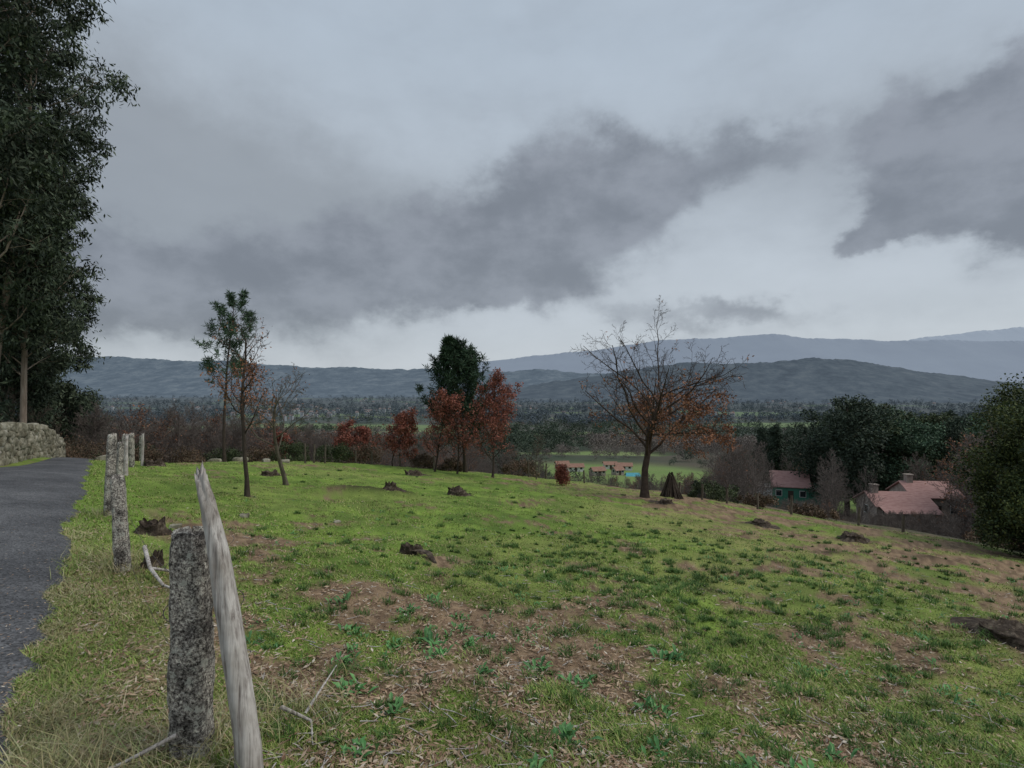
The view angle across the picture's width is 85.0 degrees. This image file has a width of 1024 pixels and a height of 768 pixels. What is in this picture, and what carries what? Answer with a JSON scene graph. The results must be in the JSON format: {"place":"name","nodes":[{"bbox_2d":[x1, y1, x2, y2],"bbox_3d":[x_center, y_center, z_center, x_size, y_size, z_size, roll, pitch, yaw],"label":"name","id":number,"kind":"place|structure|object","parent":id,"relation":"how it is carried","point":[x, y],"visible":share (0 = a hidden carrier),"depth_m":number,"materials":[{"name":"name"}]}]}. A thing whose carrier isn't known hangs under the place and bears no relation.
{"place":"outdoors","nodes":[
{"label":"outdoors","id":0,"kind":"place"},
{"bbox_2d":[0,457,93,767],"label":"road","id":1,"kind":"structure","parent":0,"point":[33,496],"depth_m":6.09,"materials":[{"name":"asphalt"}]},
{"bbox_2d":[0,476,71,766],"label":"road debris","id":2,"kind":"object","parent":1,"relation":"on","point":[19,652],"visible":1,"depth_m":3.22,"materials":[{"name":"gravel"}]},
{"bbox_2d":[43,356,604,397],"bbox_3d":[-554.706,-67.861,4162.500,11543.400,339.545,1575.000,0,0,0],"label":"wooded ridge","id":3,"kind":"structure","parent":0,"point":[116,377],"depth_m":4048.88,"materials":[{"name":"plant"}]},
{"bbox_2d":[98,413,877,451],"bbox_3d":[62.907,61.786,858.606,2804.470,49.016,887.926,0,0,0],"label":"bare woods valley","id":4,"kind":"structure","parent":0,"point":[600,439],"depth_m":480.90,"materials":[{"name":"plant"}]},
{"bbox_2d":[0,397,1023,767],"bbox_3d":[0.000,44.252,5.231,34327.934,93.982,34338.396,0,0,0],"label":"ground","id":5,"kind":"structure","parent":0,"point":[662,465],"depth_m":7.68,"materials":[{"name":"plant"}]},
{"bbox_2d":[0,375,42,422],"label":"bare thicket tree","id":6,"kind":"object","parent":5,"relation":"on","point":[14,398],"visible":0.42,"depth_m":29.98,"materials":[{"name":"brown plant"}]},
{"bbox_2d":[0,422,65,465],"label":"dry stone wall","id":7,"kind":"structure","parent":5,"relation":"on","point":[21,441],"depth_m":20.37,"materials":[{"name":"stone"}]},
{"bbox_2d":[13,404,67,449],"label":"bare thicket tree","id":8,"kind":"object","parent":5,"relation":"on","point":[45,411],"visible":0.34,"depth_m":30.71,"materials":[{"name":"brown plant"}]},
{"bbox_2d":[0,208,95,426],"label":"eucalyptus tree","id":9,"kind":"object","parent":5,"relation":"on","point":[45,390],"visible":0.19,"depth_m":31.27,"materials":[{"name":"green plant"}]},
{"bbox_2d":[0,0,99,284],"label":"eucalyptus tree","id":10,"kind":"object","parent":5,"relation":"on","point":[11,159],"visible":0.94,"depth_m":24.12,"materials":[{"name":"green plant"}]},
{"bbox_2d":[0,44,115,422],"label":"eucalyptus tree","id":11,"kind":"object","parent":5,"relation":"on","point":[49,321],"visible":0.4,"depth_m":28.95,"materials":[{"name":"green plant"}]},
{"bbox_2d":[9,264,117,456],"bbox_3d":[-30.574,0.454,36.729,7.186,18.318,6.382,0,0,0],"label":"eucalyptus tree","id":12,"kind":"object","parent":5,"relation":"on","point":[74,399],"visible":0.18,"depth_m":37.18,"materials":[{"name":"green plant"}]},
{"bbox_2d":[0,0,132,298],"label":"eucalyptus tree","id":13,"kind":"object","parent":5,"relation":"on","point":[84,59],"visible":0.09,"depth_m":33.01,"materials":[{"name":"green plant"}]},
{"bbox_2d":[0,0,140,359],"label":"eucalyptus tree","id":14,"kind":"object","parent":5,"relation":"on","point":[48,268],"visible":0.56,"depth_m":26.72,"materials":[{"name":"green plant"}]},
{"bbox_2d":[60,433,98,458],"bbox_3d":[-22.841,3.660,28.457,3.362,2.250,2.906,0,0,37],"label":"bracken shrub","id":15,"kind":"object","parent":5,"relation":"on","point":[78,447],"visible":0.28,"depth_m":28.79,"materials":[{"name":"brown plant"}]},
{"bbox_2d":[0,459,168,763],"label":"verge grass","id":16,"kind":"structure","parent":5,"relation":"on","point":[44,655],"depth_m":3.57,"materials":[{"name":"plant"}]},
{"bbox_2d":[66,438,106,457],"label":"bracken shrub","id":17,"kind":"object","parent":5,"relation":"on","point":[99,445],"visible":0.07,"depth_m":33.29,"materials":[{"name":"brown plant"}]},
{"bbox_2d":[61,386,113,457],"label":"eucalyptus tree","id":18,"kind":"object","parent":5,"relation":"on","point":[94,398],"visible":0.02,"depth_m":45.65,"materials":[{"name":"green plant"}]},
{"bbox_2d":[103,433,116,515],"bbox_3d":[-6.123,1.494,8.508,0.128,1.506,0.181,0,0,44],"label":"stone fence post","id":19,"kind":"object","parent":5,"relation":"on","point":[111,451],"visible":0.67,"depth_m":8.46,"materials":[{"name":"stone"}]},
{"bbox_2d":[116,441,123,474],"bbox_3d":[-8.096,1.814,11.507,0.117,1.278,0.175,0,0,21],"label":"stone fence post","id":20,"kind":"object","parent":5,"relation":"on","point":[120,458],"visible":0.53,"depth_m":11.49,"materials":[{"name":"stone"}]},
{"bbox_2d":[110,474,131,572],"bbox_3d":[-3.890,1.507,5.565,0.188,1.228,0.127,0,0,-23],"label":"stone fence post","id":21,"kind":"object","parent":5,"relation":"on","point":[120,527],"visible":0.83,"depth_m":5.52,"materials":[{"name":"stone"}]},
{"bbox_2d":[91,438,157,458],"bbox_3d":[-20.109,3.738,29.018,2.753,1.898,3.185,0,0,0],"label":"gorse shrub","id":22,"kind":"object","parent":5,"relation":"on","point":[145,446],"visible":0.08,"depth_m":28.97,"materials":[{"name":"green plant"}]},
{"bbox_2d":[123,434,128,475],"bbox_3d":[-9.944,1.898,14.389,0.102,1.204,0.305,0,0,-27],"label":"weathered wooden pole","id":23,"kind":"object","parent":5,"relation":"on","point":[125,470],"visible":0.85,"depth_m":14.39,"materials":[{"name":"grey wood"}]},
{"bbox_2d":[129,433,133,466],"bbox_3d":[-11.998,2.214,17.592,0.137,1.329,0.188,0,0,-25],"label":"stone fence post","id":24,"kind":"object","parent":5,"relation":"on","point":[131,458],"visible":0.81,"depth_m":17.53,"materials":[{"name":"stone"}]},
{"bbox_2d":[141,433,143,465],"bbox_3d":[-12.579,2.423,18.999,0.140,1.554,0.111,0,0,0],"label":"wooden fence stake","id":25,"kind":"object","parent":5,"relation":"on","point":[142,452],"visible":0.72,"depth_m":18.97,"materials":[{"name":"grey wood"}]},
{"bbox_2d":[108,733,177,767],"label":"fallen branch","id":26,"kind":"object","parent":5,"relation":"on","point":[164,741],"visible":1,"depth_m":2.47,"materials":[{"name":"grey wood"}]},
{"bbox_2d":[128,447,164,460],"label":"bracken shrub","id":27,"kind":"object","parent":5,"relation":"on","point":[154,455],"visible":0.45,"depth_m":27.97,"materials":[{"name":"brown plant"}]},
{"bbox_2d":[138,549,163,569],"bbox_3d":[-3.735,1.844,5.728,0.242,0.260,0.450,0,0,41],"label":"tree stump","id":28,"kind":"object","parent":5,"relation":"on","point":[158,557],"visible":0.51,"depth_m":5.74,"materials":[{"name":"brown wood"}]},
{"bbox_2d":[133,516,171,535],"bbox_3d":[-4.948,1.976,7.554,0.579,0.293,0.682,0,0,18],"label":"tree stump","id":29,"kind":"object","parent":5,"relation":"on","point":[154,527],"visible":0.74,"depth_m":7.54,"materials":[{"name":"brown wood"}]},
{"bbox_2d":[143,458,165,466],"bbox_3d":[-12.142,2.722,18.901,0.857,0.350,1.603,0,0,-29],"label":"tree stump","id":30,"kind":"object","parent":5,"relation":"on","point":[159,462],"visible":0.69,"depth_m":18.91,"materials":[{"name":"brown wood"}]},
{"bbox_2d":[0,480,325,767],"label":"dry verge grass","id":31,"kind":"structure","parent":5,"relation":"on","point":[57,719],"depth_m":2.94,"materials":[{"name":"plant"}]},
{"bbox_2d":[159,444,207,462],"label":"bracken shrub","id":32,"kind":"object","parent":5,"relation":"on","point":[186,456],"visible":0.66,"depth_m":28.82,"materials":[{"name":"brown plant"}]},
{"bbox_2d":[0,471,381,767],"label":"dry post grass","id":33,"kind":"structure","parent":5,"relation":"on","point":[132,750],"depth_m":2.63,"materials":[{"name":"plant"}]},
{"bbox_2d":[167,526,215,764],"bbox_3d":[-1.504,1.326,2.620,0.188,1.326,0.163,0,0,-6],"label":"stone fence post","id":34,"kind":"object","parent":5,"relation":"on","point":[190,699],"visible":0.89,"depth_m":2.56,"materials":[{"name":"stone"}]},
{"bbox_2d":[109,444,250,678],"bbox_3d":[-8.676,1.816,12.821,0.711,2.173,25.446,0,0,-35],"label":"fence wire","id":35,"kind":"object","parent":34,"relation":"attached to","point":[167,605],"visible":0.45,"depth_m":2.67,"materials":[{"name":"grey"}]},
{"bbox_2d":[94,455,340,528],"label":"field rocks","id":36,"kind":"object","parent":5,"relation":"on","point":[178,525],"visible":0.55,"depth_m":24.86,"materials":[{"name":"stone"}]},
{"bbox_2d":[191,289,257,461],"bbox_3d":[-14.335,-0.367,28.304,3.066,9.151,3.052,0,0,-18],"label":"young pine tree","id":37,"kind":"object","parent":5,"relation":"on","point":[247,317],"visible":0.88,"depth_m":28.04,"materials":[{"name":"green plant"}]},
{"bbox_2d":[203,446,251,461],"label":"gorse shrub","id":38,"kind":"object","parent":5,"relation":"on","point":[232,453],"visible":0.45,"depth_m":29.95,"materials":[{"name":"green plant"}]},
{"bbox_2d":[194,461,263,767],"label":"weathered wooden pole","id":39,"kind":"object","parent":5,"relation":"on","point":[248,752],"visible":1,"depth_m":2.47,"materials":[{"name":"grey wood"}]},
{"bbox_2d":[200,308,278,496],"bbox_3d":[-5.983,0.452,12.240,1.492,4.327,2.007,0,0,-28],"label":"young oak tree","id":40,"kind":"object","parent":5,"relation":"on","point":[248,371],"visible":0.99,"depth_m":12.18,"materials":[{"name":"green plant"}]},
{"bbox_2d":[246,444,283,461],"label":"bracken shrub","id":41,"kind":"object","parent":5,"relation":"on","point":[263,453],"visible":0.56,"depth_m":29.26,"materials":[{"name":"brown plant"}]},
{"bbox_2d":[260,469,280,476],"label":"tree stump","id":42,"kind":"object","parent":5,"relation":"on","point":[269,473],"visible":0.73,"depth_m":17.38,"materials":[{"name":"brown wood"}]},
{"bbox_2d":[224,362,322,484],"bbox_3d":[-6.359,1.172,14.897,2.487,3.562,2.319,0,0,36],"label":"young oak tree","id":43,"kind":"object","parent":5,"relation":"on","point":[279,460],"visible":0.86,"depth_m":15.01,"materials":[{"name":"brown plant"}]},
{"bbox_2d":[268,428,294,457],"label":"red leaf oak","id":44,"kind":"object","parent":5,"relation":"on","point":[286,437],"visible":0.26,"depth_m":30.86,"materials":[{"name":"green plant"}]},
{"bbox_2d":[268,439,310,461],"bbox_3d":[-11.552,3.531,29.023,2.100,1.398,2.089,0,0,0],"label":"gorse shrub","id":45,"kind":"object","parent":5,"relation":"on","point":[296,448],"visible":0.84,"depth_m":28.92,"materials":[{"name":"green plant"}]},
{"bbox_2d":[279,705,312,743],"bbox_3d":[-1.112,1.741,2.874,0.164,0.149,0.225,0,0,-21],"label":"fallen branch","id":46,"kind":"object","parent":5,"relation":"on","point":[286,709],"visible":0.97,"depth_m":2.93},
{"bbox_2d":[304,665,336,713],"bbox_3d":[-1.127,1.800,3.300,0.017,0.081,0.405,0,0,6],"label":"fallen branch","id":47,"kind":"object","parent":5,"relation":"on","point":[312,701],"visible":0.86,"depth_m":3.26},
{"bbox_2d":[312,441,353,462],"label":"gorse shrub","id":48,"kind":"object","parent":5,"relation":"on","point":[336,451],"visible":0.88,"depth_m":29.14,"materials":[{"name":"green plant"}]},
{"bbox_2d":[330,417,357,461],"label":"red leaf oak","id":49,"kind":"object","parent":5,"relation":"on","point":[342,436],"visible":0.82,"depth_m":33.32,"materials":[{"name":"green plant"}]},
{"bbox_2d":[348,424,374,463],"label":"red leaf oak","id":50,"kind":"object","parent":5,"relation":"on","point":[363,433],"visible":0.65,"depth_m":34.14,"materials":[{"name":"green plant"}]},
{"bbox_2d":[340,443,385,464],"bbox_3d":[-8.253,3.929,30.973,2.471,1.518,2.940,0,0,0],"label":"bracken shrub","id":51,"kind":"object","parent":5,"relation":"on","point":[365,451],"visible":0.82,"depth_m":30.77,"materials":[{"name":"brown plant"}]},
{"bbox_2d":[368,406,419,465],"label":"red leaf oak","id":52,"kind":"object","parent":5,"relation":"on","point":[402,419],"visible":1,"depth_m":28.74,"materials":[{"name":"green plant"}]},
{"bbox_2d":[382,481,405,491],"bbox_3d":[-3.261,2.709,14.763,0.578,0.319,0.831,0,0,36],"label":"tree stump","id":53,"kind":"object","parent":5,"relation":"on","point":[389,486],"visible":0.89,"depth_m":14.69,"materials":[{"name":"brown wood"}]},
{"bbox_2d":[399,542,424,554],"bbox_3d":[-1.457,2.373,7.985,0.520,0.223,0.803,0,-9,33],"label":"tree stump","id":54,"kind":"object","parent":5,"relation":"on","point":[406,548],"visible":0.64,"depth_m":7.80,"materials":[{"name":"brown wood"}]},
{"bbox_2d":[404,470,431,475],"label":"tree stump","id":55,"kind":"object","parent":5,"relation":"on","point":[414,473],"visible":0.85,"depth_m":25.03,"materials":[{"name":"brown wood"}]},
{"bbox_2d":[407,452,432,468],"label":"bracken shrub","id":56,"kind":"object","parent":5,"relation":"on","point":[425,459],"visible":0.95,"depth_m":31.14,"materials":[{"name":"brown plant"}]},
{"bbox_2d":[411,549,436,563],"bbox_3d":[-1.166,2.379,7.636,0.622,0.158,0.134,0,0,43],"label":"stump root","id":57,"kind":"object","parent":5,"relation":"on","point":[429,554],"visible":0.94,"depth_m":7.59,"materials":[{"name":"brown wood"}]},
{"bbox_2d":[419,387,462,471],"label":"red leaf oak","id":58,"kind":"object","parent":5,"relation":"on","point":[436,416],"visible":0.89,"depth_m":27.49,"materials":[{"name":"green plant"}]},
{"bbox_2d":[437,456,462,471],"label":"bracken shrub","id":59,"kind":"object","parent":5,"relation":"on","point":[447,464],"visible":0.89,"depth_m":30.75,"materials":[{"name":"brown plant"}]},
{"bbox_2d":[413,333,490,472],"bbox_3d":[-3.047,1.138,30.311,4.241,7.745,4.653,0,0,0],"label":"pine tree","id":60,"kind":"object","parent":5,"relation":"on","point":[459,357],"visible":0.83,"depth_m":29.49,"materials":[{"name":"green plant"}]},
{"bbox_2d":[428,390,484,473],"bbox_3d":[-2.816,2.429,27.323,2.391,4.317,2.559,0,0,-24],"label":"red leaf oak","id":61,"kind":"object","parent":5,"relation":"on","point":[455,416],"visible":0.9,"depth_m":27.25,"materials":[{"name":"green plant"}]},
{"bbox_2d":[448,486,472,495],"bbox_3d":[-1.686,3.219,16.492,1.169,0.314,0.860,0,0,-10],"label":"tree stump","id":62,"kind":"object","parent":5,"relation":"on","point":[461,492],"visible":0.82,"depth_m":16.41,"materials":[{"name":"brown wood"}]},
{"bbox_2d":[458,367,523,477],"bbox_3d":[-0.702,1.923,27.306,2.794,5.535,3.472,0,0,27],"label":"red leaf oak","id":63,"kind":"object","parent":5,"relation":"on","point":[492,420],"visible":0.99,"depth_m":26.95,"materials":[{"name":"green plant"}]},
{"bbox_2d":[165,440,824,485],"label":"pine woods slope","id":64,"kind":"structure","parent":5,"relation":"on","point":[524,447],"depth_m":215.65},
{"bbox_2d":[2,394,997,425],"bbox_3d":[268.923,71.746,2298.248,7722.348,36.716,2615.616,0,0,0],"label":"distant hazy woods","id":65,"kind":"object","parent":5,"relation":"on","point":[576,418],"visible":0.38,"depth_m":1579.74,"materials":[{"name":"plant"}]},
{"bbox_2d":[502,458,539,477],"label":"bracken shrub","id":66,"kind":"object","parent":5,"relation":"on","point":[519,465],"visible":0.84,"depth_m":32.31,"materials":[{"name":"brown plant"}]},
{"bbox_2d":[111,398,935,421],"bbox_3d":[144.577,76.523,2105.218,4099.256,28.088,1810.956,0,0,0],"label":"distant village","id":67,"kind":"object","parent":5,"relation":"on","point":[311,414],"visible":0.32,"depth_m":1534.71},
{"bbox_2d":[101,413,967,451],"bbox_3d":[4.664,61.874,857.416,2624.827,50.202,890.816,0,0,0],"label":"pine woods valley","id":68,"kind":"object","parent":5,"relation":"on","point":[516,434],"visible":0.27,"depth_m":655.20,"materials":[{"name":"plant"}]},
{"bbox_2d":[524,433,552,479],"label":"bare sapling","id":69,"kind":"object","parent":5,"relation":"on","point":[537,446],"visible":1,"depth_m":30.14,"materials":[{"name":"brown plant"}]},
{"bbox_2d":[67,400,1017,540],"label":"bare woodland","id":70,"kind":"object","parent":5,"relation":"on","point":[953,525],"visible":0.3,"depth_m":44.36,"materials":[{"name":"plant"}]},
{"bbox_2d":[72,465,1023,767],"bbox_3d":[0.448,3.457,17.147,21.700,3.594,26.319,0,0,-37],"label":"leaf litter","id":71,"kind":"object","parent":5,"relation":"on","point":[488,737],"visible":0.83,"depth_m":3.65,"materials":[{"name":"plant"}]},
{"bbox_2d":[552,461,572,485],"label":"red leaf sapling","id":72,"kind":"object","parent":5,"relation":"on","point":[562,475],"visible":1,"depth_m":27.38,"materials":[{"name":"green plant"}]},
{"bbox_2d":[565,463,584,471],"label":"farm shed","id":73,"kind":"structure","parent":5,"relation":"on","point":[578,466],"depth_m":238.26,"materials":[{"name":"orange tile"}]},
{"bbox_2d":[142,514,1023,767],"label":"fallen twigs","id":74,"kind":"object","parent":5,"relation":"on","point":[429,709],"depth_m":3.65,"materials":[{"name":"wood"}]},
{"bbox_2d":[169,495,1023,767],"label":"weed rosettes","id":75,"kind":"object","parent":5,"relation":"on","point":[567,731],"visible":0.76,"depth_m":4.15,"materials":[{"name":"green plant"}]},
{"bbox_2d":[589,466,606,475],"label":"farm shed","id":76,"kind":"structure","parent":5,"relation":"on","point":[602,469],"depth_m":213.77,"materials":[{"name":"stone"}]},
{"bbox_2d":[304,443,904,532],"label":"boundary stakes","id":77,"kind":"object","parent":5,"relation":"on","point":[858,514],"visible":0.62,"depth_m":25.96,"materials":[{"name":"grey wood"}]},
{"bbox_2d":[602,461,616,468],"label":"farm shed","id":78,"kind":"structure","parent":5,"relation":"on","point":[608,464],"depth_m":265.56,"materials":[{"name":"orange tile"}]},
{"bbox_2d":[610,466,624,474],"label":"farm shed","id":79,"kind":"structure","parent":5,"relation":"on","point":[617,470],"depth_m":221.02,"materials":[{"name":"stone"}]},
{"bbox_2d":[614,462,632,470],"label":"farm shed","id":80,"kind":"structure","parent":5,"relation":"on","point":[627,466],"depth_m":247.80,"materials":[{"name":"orange tile"}]},
{"bbox_2d":[648,498,673,504],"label":"tree stump","id":81,"kind":"object","parent":5,"relation":"on","point":[664,501],"visible":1,"depth_m":20.32,"materials":[{"name":"brown wood"}]},
{"bbox_2d":[569,295,753,497],"bbox_3d":[6.024,0.435,23.154,7.080,8.946,9.009,0,0,0],"label":"oak tree","id":82,"kind":"object","parent":5,"relation":"on","point":[652,417],"visible":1,"depth_m":22.76,"materials":[{"name":"brown plant"}]},
{"bbox_2d":[660,472,683,498],"bbox_3d":[7.106,4.546,24.977,1.122,1.215,0.912,0,0,-32],"label":"stacked brushwood","id":83,"kind":"object","parent":5,"relation":"on","point":[671,489],"visible":0.78,"depth_m":24.82,"materials":[{"name":"brown plant"}]},
{"bbox_2d":[686,479,739,503],"bbox_3d":[9.865,5.226,26.852,2.478,1.101,2.280,0,0,-33],"label":"gorse shrub","id":84,"kind":"object","parent":5,"relation":"on","point":[720,492],"visible":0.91,"depth_m":26.78,"materials":[{"name":"green plant"}]},
{"bbox_2d":[736,492,778,507],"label":"bracken shrub","id":85,"kind":"object","parent":5,"relation":"on","point":[764,501],"visible":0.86,"depth_m":25.63,"materials":[{"name":"brown plant"}]},
{"bbox_2d":[741,518,779,528],"bbox_3d":[7.276,4.092,16.466,0.819,0.200,1.184,0,0,-41],"label":"tree stump","id":86,"kind":"object","parent":5,"relation":"on","point":[759,522],"visible":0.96,"depth_m":16.29,"materials":[{"name":"brown wood"}]},
{"bbox_2d":[772,487,808,508],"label":"walls","id":87,"kind":"structure","parent":5,"relation":"on","point":[785,493],"depth_m":112.15,"materials":[{"name":"green paint"}]},
{"bbox_2d":[768,470,810,488],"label":"roof","id":88,"kind":"structure","parent":87,"relation":"on","point":[786,479],"depth_m":113.06,"materials":[{"name":"tile"}]},
{"bbox_2d":[786,502,839,520],"bbox_3d":[12.800,5.488,23.898,2.061,0.794,1.683,0,0,43],"label":"bracken shrub","id":89,"kind":"object","parent":5,"relation":"on","point":[811,510],"visible":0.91,"depth_m":23.72,"materials":[{"name":"brown plant"}]},
{"bbox_2d":[692,394,1005,516],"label":"evergreen woodland","id":90,"kind":"object","parent":5,"relation":"on","point":[856,435],"visible":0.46,"depth_m":103.60,"materials":[{"name":"green plant"}]},
{"bbox_2d":[837,531,869,543],"bbox_3d":[8.571,3.865,14.067,0.739,0.210,1.312,0,0,35],"label":"tree stump","id":91,"kind":"object","parent":5,"relation":"on","point":[846,536],"visible":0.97,"depth_m":13.97,"materials":[{"name":"brown wood"}]},
{"bbox_2d":[856,494,933,531],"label":"walls","id":92,"kind":"structure","parent":5,"relation":"on","point":[879,509],"depth_m":86.06,"materials":[{"name":"stone"}]},
{"bbox_2d":[852,491,938,508],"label":"roof","id":93,"kind":"structure","parent":92,"relation":"on","point":[906,498],"depth_m":84.24,"materials":[{"name":"tile"}]},
{"bbox_2d":[879,506,942,514],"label":"porch roof","id":94,"kind":"structure","parent":92,"relation":"attached to","point":[900,509],"depth_m":81.73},
{"bbox_2d":[889,483,962,528],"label":"walls","id":95,"kind":"structure","parent":5,"relation":"on","point":[898,487],"depth_m":85.61,"materials":[{"name":"stone"}]},
{"bbox_2d":[885,480,964,499],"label":"roof","id":96,"kind":"structure","parent":95,"relation":"on","point":[930,491],"depth_m":87.43,"materials":[{"name":"tile"}]},
{"bbox_2d":[903,473,913,482],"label":"chimney","id":97,"kind":"object","parent":96,"relation":"on","point":[908,477],"visible":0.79,"depth_m":88.60,"materials":[{"name":"stone"}]},
{"bbox_2d":[949,372,1023,557],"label":"evergreen shrub","id":98,"kind":"object","parent":5,"relation":"on","point":[1015,394],"visible":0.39,"depth_m":16.23,"materials":[{"name":"green plant"}]},
{"bbox_2d":[950,617,1023,651],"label":"tree stump","id":99,"kind":"object","parent":5,"relation":"on","point":[1013,636],"visible":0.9,"depth_m":5.98,"materials":[{"name":"brown wood"}]},
{"bbox_2d":[960,400,1023,550],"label":"evergreen shrub","id":100,"kind":"object","parent":5,"relation":"on","point":[991,522],"visible":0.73,"depth_m":14.96,"materials":[{"name":"green plant"}]},
{"bbox_2d":[961,528,1023,551],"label":"bracken shrub","id":101,"kind":"object","parent":5,"relation":"on","point":[969,534],"visible":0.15,"depth_m":20.39,"materials":[{"name":"brown plant"}]},
{"bbox_2d":[988,465,1023,528],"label":"evergreen shrub","id":102,"kind":"object","parent":5,"relation":"on","point":[1014,487],"visible":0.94,"depth_m":13.96,"materials":[{"name":"green plant"}]},
{"bbox_2d":[2,0,1023,369],"label":"sky","id":103,"kind":"structure","parent":0,"point":[381,181],"materials":[{"name":"grey"}]},
{"bbox_2d":[372,441,886,460],"bbox_3d":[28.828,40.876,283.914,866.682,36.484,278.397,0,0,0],"label":"bare woods slope","id":104,"kind":"structure","parent":0,"point":[602,452],"depth_m":363.60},
{"bbox_2d":[475,357,1023,403],"bbox_3d":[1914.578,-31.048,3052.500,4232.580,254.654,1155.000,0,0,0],"label":"wooded hill","id":105,"kind":"structure","parent":0,"point":[814,379],"depth_m":2940.07,"materials":[{"name":"plant"}]},
{"bbox_2d":[477,334,1023,382],"bbox_3d":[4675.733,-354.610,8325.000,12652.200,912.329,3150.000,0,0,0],"label":"mountain range","id":106,"kind":"structure","parent":0,"point":[992,360],"depth_m":8456.53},
{"bbox_2d":[908,327,1023,340],"bbox_3d":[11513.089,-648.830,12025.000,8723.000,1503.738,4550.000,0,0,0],"label":"mountain","id":107,"kind":"structure","parent":0,"point":[1013,334],"depth_m":12806.97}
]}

